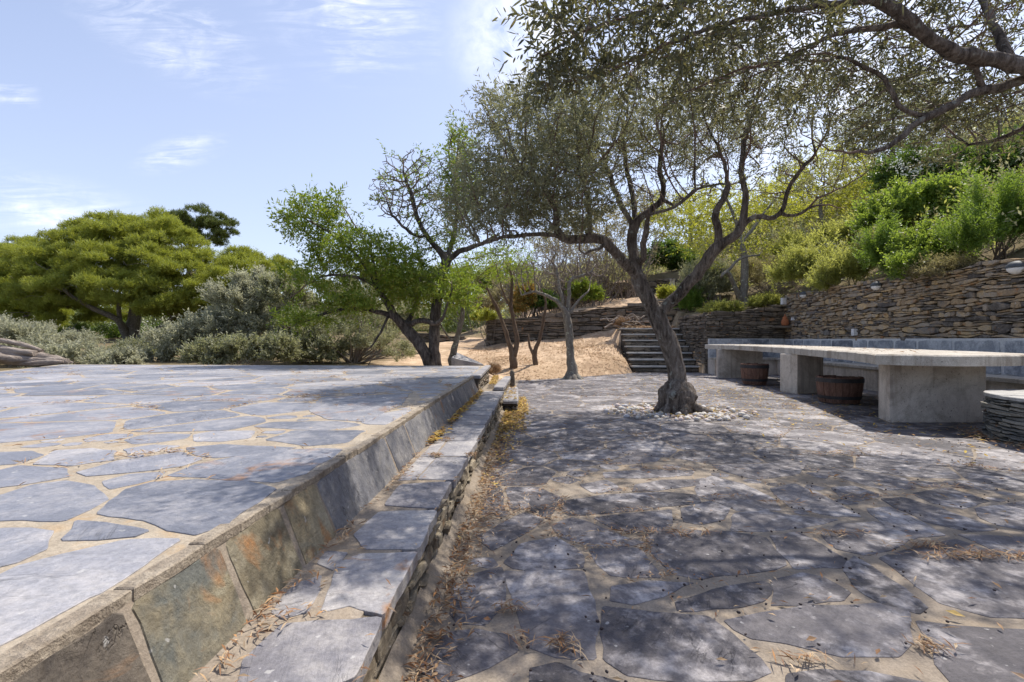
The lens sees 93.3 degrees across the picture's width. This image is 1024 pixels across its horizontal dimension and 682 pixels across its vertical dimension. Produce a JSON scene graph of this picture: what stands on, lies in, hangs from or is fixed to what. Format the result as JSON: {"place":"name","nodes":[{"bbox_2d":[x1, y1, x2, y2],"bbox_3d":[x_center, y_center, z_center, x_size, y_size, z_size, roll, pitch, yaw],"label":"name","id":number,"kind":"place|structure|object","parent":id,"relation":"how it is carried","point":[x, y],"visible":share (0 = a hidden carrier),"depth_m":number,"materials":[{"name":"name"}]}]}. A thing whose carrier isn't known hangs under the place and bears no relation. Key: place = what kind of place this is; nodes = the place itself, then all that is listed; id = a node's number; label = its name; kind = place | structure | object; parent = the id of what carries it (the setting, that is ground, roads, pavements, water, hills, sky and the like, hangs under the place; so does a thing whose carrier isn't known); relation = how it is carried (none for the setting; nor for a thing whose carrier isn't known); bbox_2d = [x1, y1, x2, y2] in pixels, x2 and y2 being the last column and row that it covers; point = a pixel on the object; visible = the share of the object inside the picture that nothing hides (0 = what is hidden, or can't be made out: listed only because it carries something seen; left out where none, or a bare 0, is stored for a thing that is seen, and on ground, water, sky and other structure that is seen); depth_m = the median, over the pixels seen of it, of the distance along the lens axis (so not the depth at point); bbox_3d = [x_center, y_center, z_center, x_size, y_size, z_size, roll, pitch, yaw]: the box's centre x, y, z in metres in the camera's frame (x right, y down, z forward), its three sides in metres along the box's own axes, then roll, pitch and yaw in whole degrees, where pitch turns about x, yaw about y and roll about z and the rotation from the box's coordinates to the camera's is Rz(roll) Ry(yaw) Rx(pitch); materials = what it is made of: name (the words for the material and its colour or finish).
{"place":"outdoors","nodes":[
{"label":"outdoors","id":0,"kind":"place"},
{"bbox_2d":[0,364,483,654],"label":"terrace","id":1,"kind":"structure","parent":0,"point":[88,531],"depth_m":2.11,"materials":[{"name":"stone"}]},
{"bbox_2d":[0,338,72,365],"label":"driftwood log","id":2,"kind":"object","parent":1,"relation":"on","point":[34,356],"visible":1,"depth_m":8.59,"materials":[{"name":"grey wood"}]},
{"bbox_2d":[471,365,490,389],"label":"terrace end wall","id":3,"kind":"structure","parent":1,"relation":"on","point":[481,378],"depth_m":7.27,"materials":[{"name":"stone"}]},
{"bbox_2d":[0,179,1023,381],"bbox_3d":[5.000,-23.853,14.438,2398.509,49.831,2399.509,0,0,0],"label":"ground","id":4,"kind":"structure","parent":0,"point":[471,340],"depth_m":14.82,"materials":[{"name":"beige soil"}]},
{"bbox_2d":[0,310,66,366],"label":"oleaster bush","id":5,"kind":"object","parent":4,"relation":"on","point":[38,332],"visible":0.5,"depth_m":11.67,"materials":[{"name":"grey plant"}]},
{"bbox_2d":[0,232,76,331],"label":"pine tree","id":6,"kind":"object","parent":4,"relation":"on","point":[5,274],"visible":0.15,"depth_m":29.91,"materials":[{"name":"green plant"}]},
{"bbox_2d":[16,315,107,347],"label":"oleaster bush","id":7,"kind":"object","parent":4,"relation":"on","point":[72,333],"visible":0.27,"depth_m":19.11,"materials":[{"name":"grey plant"}]},
{"bbox_2d":[20,336,111,367],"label":"oleaster bush","id":8,"kind":"object","parent":4,"relation":"on","point":[72,352],"visible":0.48,"depth_m":11.13,"materials":[{"name":"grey plant"}]},
{"bbox_2d":[84,343,148,364],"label":"oleaster bush","id":9,"kind":"object","parent":4,"relation":"on","point":[126,356],"visible":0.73,"depth_m":10.70,"materials":[{"name":"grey plant"}]},
{"bbox_2d":[57,308,202,338],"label":"scrub bush","id":10,"kind":"object","parent":4,"relation":"on","point":[109,331],"visible":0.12,"depth_m":28.76,"materials":[{"name":"green plant"}]},
{"bbox_2d":[0,205,275,338],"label":"pine tree","id":11,"kind":"object","parent":4,"relation":"on","point":[123,250],"visible":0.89,"depth_m":26.37,"materials":[{"name":"green plant"}]},
{"bbox_2d":[95,331,180,356],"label":"oleaster bush","id":12,"kind":"object","parent":4,"relation":"on","point":[134,342],"visible":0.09,"depth_m":14.77,"materials":[{"name":"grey plant"}]},
{"bbox_2d":[135,304,241,361],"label":"oleaster bush","id":13,"kind":"object","parent":4,"relation":"on","point":[175,334],"visible":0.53,"depth_m":12.81,"materials":[{"name":"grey plant"}]},
{"bbox_2d":[158,202,239,272],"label":"pine tree","id":14,"kind":"object","parent":4,"relation":"on","point":[218,235],"visible":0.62,"depth_m":39.64,"materials":[{"name":"green plant"}]},
{"bbox_2d":[170,328,302,364],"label":"oleaster bush","id":15,"kind":"object","parent":4,"relation":"on","point":[227,348],"visible":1,"depth_m":11.03,"materials":[{"name":"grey plant"}]},
{"bbox_2d":[188,262,286,351],"bbox_3d":[-7.420,-0.867,13.518,3.155,2.850,2.168,0,0,0],"label":"oleaster bush","id":16,"kind":"object","parent":4,"relation":"on","point":[256,315],"visible":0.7,"depth_m":13.11,"materials":[{"name":"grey plant"}]},
{"bbox_2d":[224,252,309,309],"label":"pine tree","id":17,"kind":"object","parent":4,"relation":"on","point":[279,259],"visible":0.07,"depth_m":33.52,"materials":[{"name":"green plant"}]},
{"bbox_2d":[58,284,507,332],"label":"distant wood","id":18,"kind":"object","parent":4,"relation":"on","point":[446,326],"visible":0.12,"depth_m":49.77,"materials":[{"name":"green plant"}]},
{"bbox_2d":[251,267,357,364],"bbox_3d":[-5.592,-0.734,12.753,3.365,2.849,1.875,0,0,24],"label":"oleaster bush","id":19,"kind":"object","parent":4,"relation":"on","point":[269,292],"visible":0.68,"depth_m":12.45,"materials":[{"name":"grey plant"}]},
{"bbox_2d":[311,289,416,363],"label":"oleaster bush","id":20,"kind":"object","parent":4,"relation":"on","point":[362,341],"visible":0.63,"depth_m":12.20,"materials":[{"name":"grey plant"}]},
{"bbox_2d":[264,174,485,365],"bbox_3d":[-2.740,-1.283,9.953,4.400,3.951,2.307,0,0,-9],"label":"almond tree","id":21,"kind":"object","parent":4,"relation":"on","point":[390,274],"visible":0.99,"depth_m":9.60,"materials":[{"name":"green plant"}]},
{"bbox_2d":[293,263,460,349],"bbox_3d":[-4.694,-1.365,16.880,6.139,3.513,3.470,0,0,0],"label":"scrub bush","id":22,"kind":"object","parent":4,"relation":"on","point":[403,315],"visible":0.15,"depth_m":16.01,"materials":[{"name":"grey plant"}]},
{"bbox_2d":[362,111,497,365],"bbox_3d":[-1.584,-2.124,10.184,2.994,5.634,1.985,0,0,-33],"label":"almond tree","id":23,"kind":"object","parent":4,"relation":"on","point":[434,331],"visible":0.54,"depth_m":10.07,"materials":[{"name":"green plant"}]},
{"bbox_2d":[419,333,465,342],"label":"retaining wall","id":24,"kind":"structure","parent":4,"relation":"on","point":[425,337],"depth_m":22.72,"materials":[{"name":"stone"}]},
{"bbox_2d":[451,353,483,365],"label":"stone ramp","id":25,"kind":"structure","parent":4,"relation":"on","point":[458,359],"depth_m":10.49,"materials":[{"name":"stone"}]},
{"bbox_2d":[433,235,517,365],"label":"almond tree","id":26,"kind":"object","parent":4,"relation":"on","point":[455,340],"visible":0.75,"depth_m":10.87,"materials":[{"name":"green plant"}]},
{"bbox_2d":[421,257,534,331],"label":"scrub bush","id":27,"kind":"object","parent":4,"relation":"on","point":[485,291],"visible":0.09,"depth_m":29.47,"materials":[{"name":"green plant"}]},
{"bbox_2d":[470,307,497,346],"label":"euphorbia clump","id":28,"kind":"object","parent":4,"relation":"on","point":[488,314],"visible":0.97,"depth_m":18.79,"materials":[{"name":"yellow plant"}]},
{"bbox_2d":[471,279,516,331],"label":"scrub bush","id":29,"kind":"object","parent":4,"relation":"on","point":[487,302],"visible":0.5,"depth_m":22.35,"materials":[{"name":"green plant"}]},
{"bbox_2d":[467,239,542,368],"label":"almond tree","id":30,"kind":"object","parent":4,"relation":"on","point":[513,352],"visible":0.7,"depth_m":12.25,"materials":[{"name":"green plant"}]},
{"bbox_2d":[508,279,538,317],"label":"autumn bush","id":31,"kind":"object","parent":4,"relation":"on","point":[518,307],"visible":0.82,"depth_m":18.36,"materials":[{"name":"orange plant"}]},
{"bbox_2d":[517,261,546,364],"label":"bare sapling","id":32,"kind":"object","parent":4,"relation":"on","point":[534,354],"visible":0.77,"depth_m":12.66,"materials":[{"name":"brown plant"}]},
{"bbox_2d":[526,289,564,316],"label":"dark shrub","id":33,"kind":"object","parent":4,"relation":"on","point":[550,303],"visible":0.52,"depth_m":18.84,"materials":[{"name":"green plant"}]},
{"bbox_2d":[484,228,612,317],"bbox_3d":[1.447,-2.843,20.140,5.760,3.918,4.068,0,0,0],"label":"bare thicket","id":34,"kind":"object","parent":4,"relation":"on","point":[537,288],"visible":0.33,"depth_m":19.60,"materials":[{"name":"brown plant"}]},
{"bbox_2d":[516,241,610,379],"bbox_3d":[1.234,-0.638,11.723,2.371,3.466,1.562,0,0,0],"label":"bare fig tree","id":35,"kind":"object","parent":4,"relation":"on","point":[571,373],"visible":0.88,"depth_m":11.66,"materials":[{"name":"brown plant"}]},
{"bbox_2d":[464,325,676,380],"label":"dry straw litter","id":36,"kind":"object","parent":4,"relation":"on","point":[539,362],"visible":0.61,"depth_m":14.90,"materials":[{"name":"beige plant"}]},
{"bbox_2d":[564,274,608,307],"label":"laurel bush","id":37,"kind":"object","parent":4,"relation":"on","point":[596,292],"visible":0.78,"depth_m":18.71,"materials":[{"name":"green plant"}]},
{"bbox_2d":[529,221,649,309],"bbox_3d":[3.469,-3.503,20.388,5.653,4.372,4.135,0,0,0],"label":"bare thicket","id":38,"kind":"object","parent":4,"relation":"on","point":[597,277],"visible":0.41,"depth_m":20.32,"materials":[{"name":"brown plant"}]},
{"bbox_2d":[520,180,680,281],"bbox_3d":[5.132,-6.134,28.009,9.673,6.014,4.644,0,0,0],"label":"hillside tree","id":39,"kind":"object","parent":4,"relation":"on","point":[623,223],"visible":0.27,"depth_m":27.59,"materials":[{"name":"green plant"}]},
{"bbox_2d":[485,294,720,345],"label":"retaining wall","id":40,"kind":"structure","parent":4,"relation":"on","point":[586,321],"depth_m":17.85,"materials":[{"name":"stone"}]},
{"bbox_2d":[556,203,671,301],"bbox_3d":[4.568,-3.791,21.358,4.977,4.512,4.238,0,0,16],"label":"bare thicket","id":41,"kind":"object","parent":4,"relation":"on","point":[632,290],"visible":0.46,"depth_m":20.86,"materials":[{"name":"brown plant"}]},
{"bbox_2d":[612,315,633,327],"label":"dry tuft","id":42,"kind":"object","parent":4,"relation":"on","point":[619,320],"visible":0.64,"depth_m":16.18,"materials":[{"name":"plant"}]},
{"bbox_2d":[600,313,648,328],"bbox_3d":[3.792,-0.571,16.136,1.640,0.675,0.848,0,0,0],"label":"branch pile","id":43,"kind":"object","parent":4,"relation":"on","point":[636,322],"visible":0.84,"depth_m":16.14,"materials":[{"name":"wood"}]},
{"bbox_2d":[538,278,739,309],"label":"retaining wall","id":44,"kind":"structure","parent":4,"relation":"on","point":[659,282],"depth_m":21.79,"materials":[{"name":"stone"}]},
{"bbox_2d":[618,328,699,372],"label":"stone stairs","id":45,"kind":"structure","parent":4,"relation":"on","point":[642,352],"depth_m":14.82,"materials":[{"name":"stone"}]},
{"bbox_2d":[655,284,676,298],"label":"euphorbia clump","id":46,"kind":"object","parent":4,"relation":"on","point":[666,291],"visible":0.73,"depth_m":17.86,"materials":[{"name":"yellow plant"}]},
{"bbox_2d":[669,279,674,286],"bbox_3d":[7.177,-2.097,21.695,0.260,1.380,0.140,0,0,0],"label":"concrete post","id":47,"kind":"object","parent":4,"relation":"on","point":[671,282],"visible":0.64,"depth_m":21.64,"materials":[{"name":"grey concrete"}]},
{"bbox_2d":[643,236,702,271],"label":"dark shrub","id":48,"kind":"object","parent":4,"relation":"on","point":[672,261],"visible":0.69,"depth_m":22.58,"materials":[{"name":"green plant"}]},
{"bbox_2d":[674,281,708,312],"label":"conifer shrub","id":49,"kind":"object","parent":4,"relation":"on","point":[689,301],"visible":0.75,"depth_m":15.53,"materials":[{"name":"green plant"}]},
{"bbox_2d":[672,253,738,308],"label":"conifer shrub","id":50,"kind":"object","parent":4,"relation":"on","point":[712,281],"visible":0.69,"depth_m":15.83,"materials":[{"name":"green plant"}]},
{"bbox_2d":[632,188,780,248],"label":"hillside tree","id":51,"kind":"object","parent":4,"relation":"on","point":[674,222],"visible":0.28,"depth_m":25.55,"materials":[{"name":"green plant"}]},
{"bbox_2d":[694,298,746,313],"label":"herb clump","id":52,"kind":"object","parent":4,"relation":"on","point":[725,305],"visible":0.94,"depth_m":14.18,"materials":[{"name":"green plant"}]},
{"bbox_2d":[678,305,786,372],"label":"dry stone wall","id":53,"kind":"structure","parent":4,"relation":"on","point":[698,331],"depth_m":13.60,"materials":[{"name":"grey stone"}]},
{"bbox_2d":[666,169,825,306],"bbox_3d":[7.543,-3.312,15.789,4.776,4.564,3.041,0,0,0],"label":"almond tree","id":54,"kind":"object","parent":4,"relation":"on","point":[741,293],"visible":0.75,"depth_m":15.42,"materials":[{"name":"green plant"}]},
{"bbox_2d":[469,102,1023,334],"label":"hillside scrub","id":55,"kind":"object","parent":4,"relation":"on","point":[771,235],"visible":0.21,"depth_m":20.75,"materials":[{"name":"green plant"}]},
{"bbox_2d":[727,247,787,294],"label":"dry bush","id":56,"kind":"object","parent":4,"relation":"on","point":[755,275],"visible":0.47,"depth_m":16.25,"materials":[{"name":"green plant"}]},
{"bbox_2d":[745,290,783,308],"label":"herb clump","id":57,"kind":"object","parent":4,"relation":"on","point":[767,299],"visible":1,"depth_m":14.12,"materials":[{"name":"green plant"}]},
{"bbox_2d":[761,236,844,291],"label":"santolina bush","id":58,"kind":"object","parent":4,"relation":"on","point":[791,267],"visible":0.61,"depth_m":12.75,"materials":[{"name":"green plant"}]},
{"bbox_2d":[749,137,888,231],"bbox_3d":[12.294,-5.527,19.091,6.454,4.865,3.946,0,0,-24],"label":"hillside tree","id":59,"kind":"object","parent":4,"relation":"on","point":[819,211],"visible":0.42,"depth_m":18.74,"materials":[{"name":"green plant"}]},
{"bbox_2d":[763,208,884,256],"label":"lime bush","id":60,"kind":"object","parent":4,"relation":"on","point":[829,230],"visible":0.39,"depth_m":14.91,"materials":[{"name":"green plant"}]},
{"bbox_2d":[795,231,879,292],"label":"santolina bush","id":61,"kind":"object","parent":4,"relation":"on","point":[827,272],"visible":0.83,"depth_m":11.06,"materials":[{"name":"green plant"}]},
{"bbox_2d":[848,207,918,276],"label":"rosemary bush","id":62,"kind":"object","parent":4,"relation":"on","point":[869,247],"visible":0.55,"depth_m":9.24,"materials":[{"name":"green plant"}]},
{"bbox_2d":[819,57,984,174],"bbox_3d":[19.168,-10.123,23.981,7.378,6.554,4.585,0,0,0],"label":"hillside tree","id":63,"kind":"object","parent":4,"relation":"on","point":[897,122],"visible":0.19,"depth_m":23.55,"materials":[{"name":"green plant"}]},
{"bbox_2d":[859,133,975,236],"bbox_3d":[10.598,-3.789,12.485,2.840,3.069,2.276,0,0,0],"label":"flowering shrub","id":64,"kind":"object","parent":4,"relation":"on","point":[880,177],"visible":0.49,"depth_m":12.34,"materials":[{"name":"green plant"}]},
{"bbox_2d":[844,164,998,238],"bbox_3d":[8.918,-2.677,10.499,2.856,2.148,2.104,0,0,31],"label":"myrtle bush","id":65,"kind":"object","parent":4,"relation":"on","point":[911,200],"visible":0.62,"depth_m":10.26,"materials":[{"name":"green plant"}]},
{"bbox_2d":[876,207,985,280],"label":"myrtle bush","id":66,"kind":"object","parent":4,"relation":"on","point":[921,241],"visible":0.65,"depth_m":8.30,"materials":[{"name":"green plant"}]},
{"bbox_2d":[897,247,991,287],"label":"dry bush","id":67,"kind":"object","parent":4,"relation":"on","point":[935,265],"visible":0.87,"depth_m":7.82,"materials":[{"name":"green plant"}]},
{"bbox_2d":[908,68,1023,148],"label":"hillside tree","id":68,"kind":"object","parent":4,"relation":"on","point":[1013,115],"visible":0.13,"depth_m":14.77,"materials":[{"name":"green plant"}]},
{"bbox_2d":[913,117,1023,187],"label":"dark shrub","id":69,"kind":"object","parent":4,"relation":"on","point":[1012,163],"visible":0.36,"depth_m":11.11,"materials":[{"name":"green plant"}]},
{"bbox_2d":[923,162,1023,260],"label":"rosemary bush","id":70,"kind":"object","parent":4,"relation":"on","point":[977,228],"visible":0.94,"depth_m":7.52,"materials":[{"name":"green plant"}]},
{"bbox_2d":[0,0,1023,325],"label":"sky","id":71,"kind":"structure","parent":0,"point":[126,106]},
{"bbox_2d":[413,372,1023,681],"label":"patio","id":72,"kind":"structure","parent":0,"point":[654,634],"depth_m":2.20,"materials":[{"name":"stone"}]},
{"bbox_2d":[190,379,509,681],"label":"ledge","id":73,"kind":"object","parent":72,"relation":"on","point":[356,596],"visible":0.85,"depth_m":1.49,"materials":[{"name":"stone"}]},
{"bbox_2d":[0,376,477,681],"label":"kerb wall","id":74,"kind":"structure","parent":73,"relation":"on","point":[184,614],"depth_m":1.14,"materials":[{"name":"stone"}]},
{"bbox_2d":[494,376,510,389],"bbox_3d":[-0.130,0.650,7.617,0.157,0.044,2.018,0,0,3],"label":"slab step","id":75,"kind":"object","parent":73,"relation":"on","point":[502,383],"visible":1,"depth_m":7.16,"materials":[{"name":"stone"}]},
{"bbox_2d":[488,358,502,374],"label":"dry tuft","id":76,"kind":"object","parent":72,"relation":"on","point":[494,368],"visible":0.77,"depth_m":11.33,"materials":[{"name":"plant"}]},
{"bbox_2d":[503,387,518,411],"bbox_3d":[-0.017,0.884,7.254,0.234,0.206,1.899,0,0,0],"label":"stone step","id":77,"kind":"object","parent":72,"relation":"on","point":[509,403],"visible":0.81,"depth_m":6.41,"materials":[{"name":"stone"}]},
{"bbox_2d":[509,370,514,386],"bbox_3d":[-0.001,0.726,8.722,0.114,0.403,0.108,0,0,0],"label":"stone bollard","id":78,"kind":"object","parent":72,"relation":"on","point":[512,380],"visible":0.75,"depth_m":8.68,"materials":[{"name":"grey stone"}]},
{"bbox_2d":[3,344,1023,681],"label":"fallen leaves","id":79,"kind":"object","parent":72,"relation":"on","point":[511,420],"visible":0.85,"depth_m":2.23,"materials":[{"name":"plant"}]},
{"bbox_2d":[423,12,889,415],"bbox_3d":[1.573,-1.447,6.533,5.282,4.918,3.867,0,0,0],"label":"olive tree","id":80,"kind":"object","parent":72,"relation":"on","point":[676,391],"visible":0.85,"depth_m":5.76,"materials":[{"name":"green plant"}]},
{"bbox_2d":[723,416,730,420],"bbox_3d":[2.526,0.917,5.685,0.101,0.058,0.079,17,7,15],"label":"pebble","id":81,"kind":"object","parent":72,"relation":"on","point":[725,418],"visible":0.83,"depth_m":5.66,"materials":[{"name":"white stone"}]},
{"bbox_2d":[453,421,1015,681],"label":"fallen olives","id":82,"kind":"object","parent":72,"relation":"on","point":[684,584],"visible":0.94,"depth_m":2.10,"materials":[{"name":"black food"}]},
{"bbox_2d":[740,363,768,384],"bbox_3d":[5.140,0.692,10.252,0.558,0.438,0.558,0,0,0],"label":"barrel tub","id":83,"kind":"object","parent":72,"relation":"on","point":[754,373],"visible":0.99,"depth_m":10.04,"materials":[{"name":"wood"}]},
{"bbox_2d":[492,0,1023,187],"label":"olive tree","id":84,"kind":"object","parent":72,"relation":"on","point":[1005,58],"visible":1,"depth_m":3.47,"materials":[{"name":"green plant"}]},
{"bbox_2d":[815,375,864,403],"bbox_3d":[4.930,0.723,7.282,0.635,0.393,0.588,0,0,0],"label":"barrel tub","id":85,"kind":"object","parent":72,"relation":"on","point":[835,389],"visible":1,"depth_m":7.07,"materials":[{"name":"wood"}]},
{"bbox_2d":[705,344,1023,422],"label":"stone table","id":86,"kind":"object","parent":72,"relation":"on","point":[921,385],"visible":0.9,"depth_m":5.55,"materials":[{"name":"concrete"}]},
{"bbox_2d":[708,338,1023,391],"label":"stone bench","id":87,"kind":"object","parent":72,"relation":"on","point":[1003,377],"visible":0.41,"depth_m":8.99,"materials":[{"name":"concrete"}]},
{"bbox_2d":[784,258,1023,340],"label":"dry stone wall","id":88,"kind":"structure","parent":72,"relation":"on","point":[982,299],"depth_m":8.37,"materials":[{"name":"grey stone"}]},
{"bbox_2d":[771,326,793,327],"bbox_3d":[7.527,-0.390,13.409,0.484,0.052,0.438,0,0,0],"label":"corner shelf","id":89,"kind":"object","parent":88,"relation":"attached to","point":[782,326],"visible":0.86,"depth_m":13.20,"materials":[{"name":"stone"}]},
{"bbox_2d":[781,314,788,325],"bbox_3d":[7.511,-0.575,13.299,0.200,0.315,0.200,0,0,0],"label":"terracotta jar","id":90,"kind":"object","parent":89,"relation":"on","point":[784,321],"visible":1,"depth_m":13.24,"materials":[{"name":"brown ceramic"}]},
{"bbox_2d":[781,298,786,304],"bbox_3d":[7.579,-1.112,13.494,0.110,0.180,0.106,0,0,0],"label":"wall socket","id":91,"kind":"object","parent":88,"relation":"attached to","point":[783,301],"depth_m":13.45,"materials":[{"name":"white plastic"}]},
{"bbox_2d":[799,291,805,297],"bbox_3d":[7.490,-1.195,12.491,0.106,0.180,0.250,0,0,7],"label":"wall lamp","id":92,"kind":"object","parent":88,"relation":"attached to","point":[801,294],"visible":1,"depth_m":12.43,"materials":[{"name":"white glass"}]},
{"bbox_2d":[851,329,857,335],"bbox_3d":[7.275,-0.188,10.278,0.088,0.142,0.095,0,0,7],"label":"wall socket","id":93,"kind":"object","parent":88,"relation":"attached to","point":[854,332],"depth_m":10.24,"materials":[{"name":"white plastic"}]},
{"bbox_2d":[870,281,880,289],"bbox_3d":[7.153,-1.089,9.550,0.106,0.180,0.250,0,0,7],"label":"wall lamp","id":94,"kind":"object","parent":88,"relation":"attached to","point":[873,286],"visible":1,"depth_m":9.49,"materials":[{"name":"white glass"}]},
{"bbox_2d":[1005,261,1023,273],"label":"wall lamp","id":95,"kind":"object","parent":88,"relation":"attached to","point":[1016,268],"visible":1,"depth_m":6.53,"materials":[{"name":"white glass"}]},
{"bbox_2d":[980,389,1023,447],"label":"slate planter","id":96,"kind":"object","parent":72,"relation":"on","point":[1003,414],"visible":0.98,"depth_m":4.45,"materials":[{"name":"grey stone"}]}
]}

